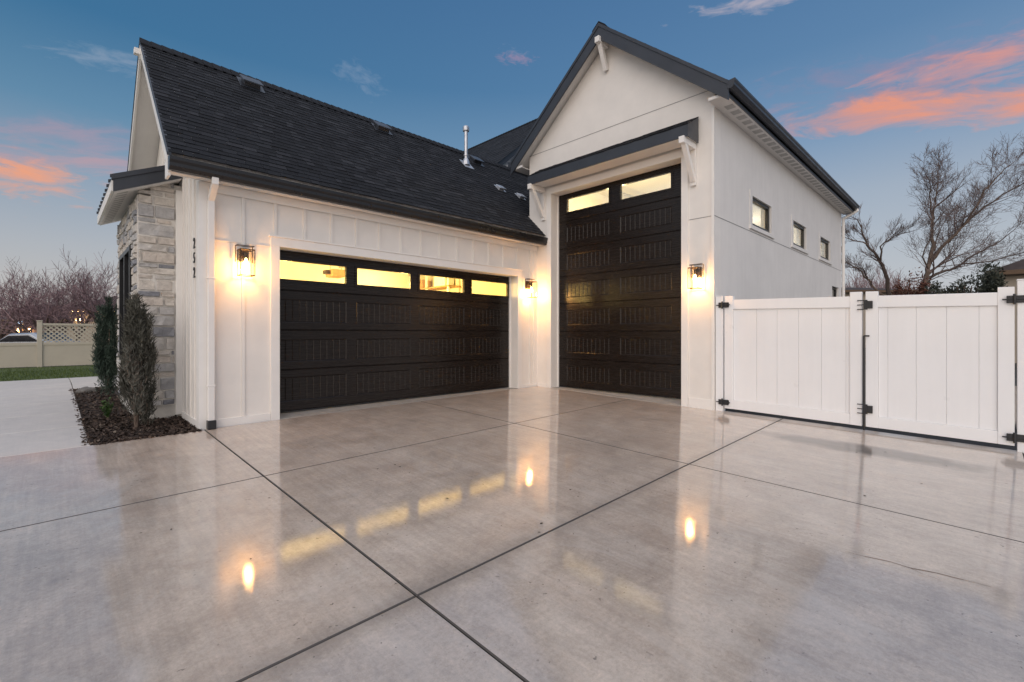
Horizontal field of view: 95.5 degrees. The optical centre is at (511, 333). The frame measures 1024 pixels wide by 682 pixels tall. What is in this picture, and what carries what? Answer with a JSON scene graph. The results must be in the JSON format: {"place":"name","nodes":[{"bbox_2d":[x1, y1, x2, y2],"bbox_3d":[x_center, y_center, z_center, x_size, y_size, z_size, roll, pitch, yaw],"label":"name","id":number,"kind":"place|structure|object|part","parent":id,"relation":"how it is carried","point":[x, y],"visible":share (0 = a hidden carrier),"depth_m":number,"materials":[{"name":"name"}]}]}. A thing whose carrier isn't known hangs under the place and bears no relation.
{"place":"outdoors","nodes":[
{"label":"outdoors","id":0,"kind":"place"},
{"bbox_2d":[0,378,89,456],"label":"walkway","id":1,"kind":"structure","parent":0,"point":[36,416],"depth_m":6.77,"materials":[{"name":"concrete"}]},
{"bbox_2d":[0,365,116,381],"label":"lawn strip","id":2,"kind":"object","parent":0,"point":[38,368],"visible":0.09,"depth_m":15.35,"materials":[{"name":"plant"}]},
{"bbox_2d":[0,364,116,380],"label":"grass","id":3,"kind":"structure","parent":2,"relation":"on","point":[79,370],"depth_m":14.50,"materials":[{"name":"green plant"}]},
{"bbox_2d":[69,376,117,388],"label":"path","id":4,"kind":"structure","parent":0,"point":[78,382],"depth_m":10.97,"materials":[{"name":"concrete"}]},
{"bbox_2d":[68,386,200,445],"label":"mulch","id":5,"kind":"object","parent":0,"point":[147,429],"visible":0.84,"depth_m":6.23,"materials":[{"name":"brown wood"}]},
{"bbox_2d":[75,386,96,392],"bbox_3d":[-8.595,1.134,9.389,0.332,0.117,0.235,0,0,-45],"label":"boulder","id":6,"kind":"object","parent":5,"relation":"on","point":[86,389],"visible":0.85,"depth_m":9.33,"materials":[{"name":"grey stone"}]},
{"bbox_2d":[88,296,118,395],"bbox_3d":[-7.699,0.240,8.878,0.634,1.972,0.660,0,0,-45],"label":"juniper shrub","id":7,"kind":"object","parent":5,"relation":"on","point":[104,352],"visible":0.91,"depth_m":8.78,"materials":[{"name":"green plant"}]},
{"bbox_2d":[100,397,114,417],"bbox_3d":[-5.855,1.085,6.727,0.166,0.314,0.202,0,0,-45],"label":"leafy plant","id":8,"kind":"object","parent":5,"relation":"on","point":[107,407],"visible":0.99,"depth_m":6.72,"materials":[{"name":"green plant"}]},
{"bbox_2d":[114,291,159,427],"bbox_3d":[-4.978,0.354,6.169,0.520,1.836,0.582,0,0,-45],"label":"juniper shrub","id":9,"kind":"object","parent":5,"relation":"on","point":[137,341],"visible":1,"depth_m":6.08,"materials":[{"name":"green plant"}]},
{"bbox_2d":[0,348,1016,425],"bbox_3d":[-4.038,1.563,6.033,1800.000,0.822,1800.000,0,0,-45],"label":"ground","id":10,"kind":"structure","parent":0,"point":[865,370],"depth_m":19.47,"materials":[{"name":"grey concrete"}]},
{"bbox_2d":[0,265,65,339],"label":"bare tree","id":11,"kind":"object","parent":10,"relation":"on","point":[16,295],"visible":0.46,"depth_m":36.11,"materials":[{"name":"brown plant"}]},
{"bbox_2d":[0,305,66,337],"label":"neighbour house","id":12,"kind":"structure","parent":10,"relation":"on","point":[35,331],"depth_m":58.00,"materials":[{"name":"brick"}]},
{"bbox_2d":[0,332,79,342],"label":"parked car","id":13,"kind":"object","parent":10,"relation":"on","point":[21,338],"visible":0.15,"depth_m":24.10,"materials":[{"name":"silver metal"}]},
{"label":"windows","id":14,"kind":"part","parent":13,"relation":"part of","materials":[{"name":"glass"}]},
{"bbox_2d":[0,256,87,333],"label":"bare tree","id":15,"kind":"object","parent":10,"relation":"on","point":[19,329],"visible":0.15,"depth_m":43.34,"materials":[{"name":"brown plant"}]},
{"bbox_2d":[0,270,93,333],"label":"bare tree","id":16,"kind":"object","parent":10,"relation":"on","point":[34,316],"visible":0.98,"depth_m":32.33,"materials":[{"name":"brown plant"}]},
{"bbox_2d":[0,320,117,367],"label":"vinyl fence","id":17,"kind":"object","parent":10,"relation":"on","point":[40,353],"visible":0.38,"depth_m":19.24,"materials":[{"name":"beige plastic"}]},
{"bbox_2d":[16,249,117,340],"bbox_3d":[-37.190,-2.938,39.954,7.779,8.959,8.680,0,0,-45],"label":"bare tree","id":18,"kind":"object","parent":10,"relation":"on","point":[89,316],"visible":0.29,"depth_m":39.95,"materials":[{"name":"brown plant"}]},
{"bbox_2d":[34,244,118,329],"bbox_3d":[-31.028,-2.590,36.627,9.434,8.279,9.358,0,0,-45],"label":"bare tree","id":19,"kind":"object","parent":10,"relation":"on","point":[88,309],"visible":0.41,"depth_m":34.40,"materials":[{"name":"brown plant"}]},
{"bbox_2d":[64,296,118,341],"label":"neighbour house","id":20,"kind":"structure","parent":10,"relation":"on","point":[115,298],"depth_m":46.00,"materials":[{"name":"beige paint"}]},
{"bbox_2d":[96,21,859,430],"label":"house","id":21,"kind":"structure","parent":10,"relation":"on","point":[614,191],"depth_m":8.36,"materials":[{"name":"white paint"}]},
{"bbox_2d":[116,245,132,364],"bbox_3d":[-6.160,-0.390,7.450,0.150,1.830,1.600,0,0,-45],"label":"window","id":22,"kind":"structure","parent":21,"relation":"in","point":[125,279],"depth_m":7.72,"materials":[{"name":"black glass"}]},
{"bbox_2d":[235,244,254,276],"bbox_3d":[-3.600,-0.982,6.288,0.221,0.417,0.210,0,0,-45],"label":"wall lantern","id":23,"kind":"object","parent":21,"relation":"attached to","point":[244,255],"depth_m":6.27,"materials":[{"name":"brown metal"}]},
{"bbox_2d":[323,266,344,277],"bbox_3d":[-3.162,-1.514,9.651,0.430,0.479,2.920,0,0,-45],"label":"door opener","id":24,"kind":"object","parent":21,"relation":"hanging from","point":[334,273],"depth_m":10.44,"materials":[{"name":"beige plastic"}]},
{"bbox_2d":[280,250,508,412],"bbox_3d":[-1.806,-0.034,8.598,4.920,2.458,0.062,0,0,-45],"label":"garage door","id":25,"kind":"structure","parent":21,"relation":"in","point":[348,343],"depth_m":8.14,"materials":[{"name":"brown metal"}]},
{"bbox_2d":[420,276,460,291],"bbox_3d":[-2.239,-0.255,13.008,0.420,2.900,2.080,0,0,-45],"label":"storage shelf","id":26,"kind":"object","parent":21,"relation":"in","point":[448,286],"visible":0.14,"depth_m":12.51,"materials":[{"name":"brown wood"}]},
{"bbox_2d":[420,280,430,287],"bbox_3d":[-2.502,-1.385,13.275,0.300,0.239,0.250,0,0,-45],"label":"storage box","id":27,"kind":"object","parent":26,"relation":"on","point":[422,283],"visible":0.38,"depth_m":13.13,"materials":[{"name":"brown wood"}]},
{"bbox_2d":[434,277,453,285],"bbox_3d":[-1.845,-1.405,12.623,0.320,0.279,0.500,0,0,-45],"label":"storage tote","id":28,"kind":"object","parent":26,"relation":"on","point":[440,281],"visible":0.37,"depth_m":12.49,"materials":[{"name":"yellow plastic"}]},
{"bbox_2d":[525,279,536,297],"bbox_3d":[0.420,-0.992,10.257,0.221,0.417,0.210,0,0,-45],"label":"wall lantern","id":29,"kind":"object","parent":21,"relation":"attached to","point":[528,284],"depth_m":10.23,"materials":[{"name":"brown metal"}]},
{"bbox_2d":[559,163,680,398],"bbox_3d":[2.106,-0.949,9.385,0.062,4.288,3.020,0,0,-45],"label":"garage door","id":30,"kind":"structure","parent":21,"relation":"in","point":[620,259],"depth_m":9.26,"materials":[{"name":"brown metal"}]},
{"bbox_2d":[688,263,703,288],"bbox_3d":[3.099,-0.962,7.857,0.210,0.417,0.221,0,0,-45],"label":"wall lantern","id":31,"kind":"object","parent":21,"relation":"attached to","point":[697,271],"depth_m":7.86,"materials":[{"name":"brown metal"}]},
{"bbox_2d":[749,189,774,238],"bbox_3d":[5.024,-2.383,9.418,1.446,0.755,0.135,0,0,-45],"label":"window","id":32,"kind":"structure","parent":21,"relation":"in","point":[752,226],"depth_m":9.47,"materials":[{"name":"white glass"}]},
{"bbox_2d":[791,215,808,253],"bbox_3d":[6.973,-2.383,11.341,1.430,0.755,0.135,0,0,-45],"label":"window","id":33,"kind":"structure","parent":21,"relation":"in","point":[801,248],"depth_m":11.43,"materials":[{"name":"white glass"}]},
{"bbox_2d":[819,232,831,264],"bbox_3d":[8.827,-2.383,13.171,1.440,0.755,0.135,0,0,-45],"label":"window","id":34,"kind":"structure","parent":21,"relation":"in","point":[825,242],"depth_m":13.22,"materials":[{"name":"white glass"}]},
{"bbox_2d":[832,287,835,296],"bbox_3d":[9.729,-0.880,14.150,0.900,1.050,0.070,0,0,-45],"label":"window","id":35,"kind":"structure","parent":21,"relation":"in","point":[833,288],"depth_m":14.41,"materials":[{"name":"black glass"}]},
{"bbox_2d":[715,296,724,410],"bbox_3d":[3.474,0.381,7.748,0.120,2.001,0.125,0,0,-45],"label":"gate post","id":36,"kind":"object","parent":10,"relation":"on","point":[719,353],"visible":0.59,"depth_m":7.71,"materials":[{"name":"white plastic"}]},
{"bbox_2d":[716,292,862,425],"bbox_3d":[4.111,0.329,7.066,0.135,1.878,1.950,0,0,-45],"label":"gate leaf","id":37,"kind":"object","parent":36,"relation":"attached to","point":[798,357],"visible":1,"depth_m":6.94,"materials":[{"name":"white plastic"}]},
{"bbox_2d":[846,265,899,288],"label":"bare tree","id":38,"kind":"object","parent":10,"relation":"on","point":[869,286],"visible":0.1,"depth_m":62.80,"materials":[{"name":"brown plant"}]},
{"bbox_2d":[841,268,906,288],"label":"bare tree","id":39,"kind":"object","parent":10,"relation":"on","point":[856,282],"visible":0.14,"depth_m":55.92,"materials":[{"name":"brown plant"}]},
{"bbox_2d":[841,287,918,347],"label":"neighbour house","id":40,"kind":"structure","parent":10,"relation":"on","point":[848,290],"depth_m":40.00,"materials":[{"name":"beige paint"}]},
{"bbox_2d":[841,204,929,295],"bbox_3d":[20.033,-3.062,25.821,5.786,8.880,2.707,0,0,14],"label":"bare tree","id":41,"kind":"object","parent":10,"relation":"on","point":[879,261],"visible":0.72,"depth_m":26.00,"materials":[{"name":"brown plant"}]},
{"bbox_2d":[873,266,919,289],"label":"bare tree","id":42,"kind":"object","parent":10,"relation":"on","point":[895,281],"visible":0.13,"depth_m":58.38,"materials":[{"name":"plant"}]},
{"bbox_2d":[891,267,932,294],"bbox_3d":[19.597,-0.881,23.028,2.970,4.682,2.324,0,0,-45],"label":"russet bush","id":43,"kind":"object","parent":10,"relation":"on","point":[909,290],"visible":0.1,"depth_m":22.61,"materials":[{"name":"brown plant"}]},
{"bbox_2d":[899,130,1023,291],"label":"bare tree","id":44,"kind":"object","parent":10,"relation":"on","point":[934,253],"visible":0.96,"depth_m":23.66,"materials":[{"name":"brown plant"}]},
{"bbox_2d":[924,261,1009,293],"bbox_3d":[19.541,-0.747,20.035,3.129,4.496,2.895,0,0,-45],"label":"evergreen bush","id":45,"kind":"object","parent":10,"relation":"on","point":[993,284],"visible":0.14,"depth_m":19.34,"materials":[{"name":"green plant"}]},
{"bbox_2d":[984,259,1023,362],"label":"neighbour house","id":46,"kind":"structure","parent":10,"relation":"on","point":[1014,272],"depth_m":21.64,"materials":[{"name":"beige paint"}]},
{"bbox_2d":[1016,279,1023,454],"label":"gate post","id":47,"kind":"object","parent":10,"relation":"on","point":[1020,365],"visible":0.78,"depth_m":5.31,"materials":[{"name":"white plastic"}]},
{"bbox_2d":[857,287,1023,445],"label":"gate leaf","id":48,"kind":"object","parent":47,"relation":"attached to","point":[942,365],"visible":1,"depth_m":5.80,"materials":[{"name":"white plastic"}]},
{"bbox_2d":[0,386,1023,681],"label":"driveway","id":49,"kind":"structure","parent":0,"point":[568,536],"depth_m":2.99,"materials":[{"name":"concrete"}]},
{"bbox_2d":[280,387,680,419],"bbox_3d":[-0.450,1.345,8.810,6.939,0.301,2.863,0,0,-13],"label":"door threshold","id":50,"kind":"object","parent":49,"relation":"on","point":[670,401],"depth_m":8.48,"materials":[{"name":"concrete"}]},
{"bbox_2d":[845,551,990,586],"bbox_3d":[2.421,1.426,2.807,0.669,0.017,0.092,0,0,38],"label":"crack","id":51,"kind":"object","parent":49,"relation":"on","point":[918,569],"visible":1,"depth_m":2.81,"materials":[{"name":"grey concrete"}]},
{"bbox_2d":[0,0,1023,310],"label":"sky","id":52,"kind":"structure","parent":0,"point":[864,87],"materials":[{"name":"blue"}]}
]}

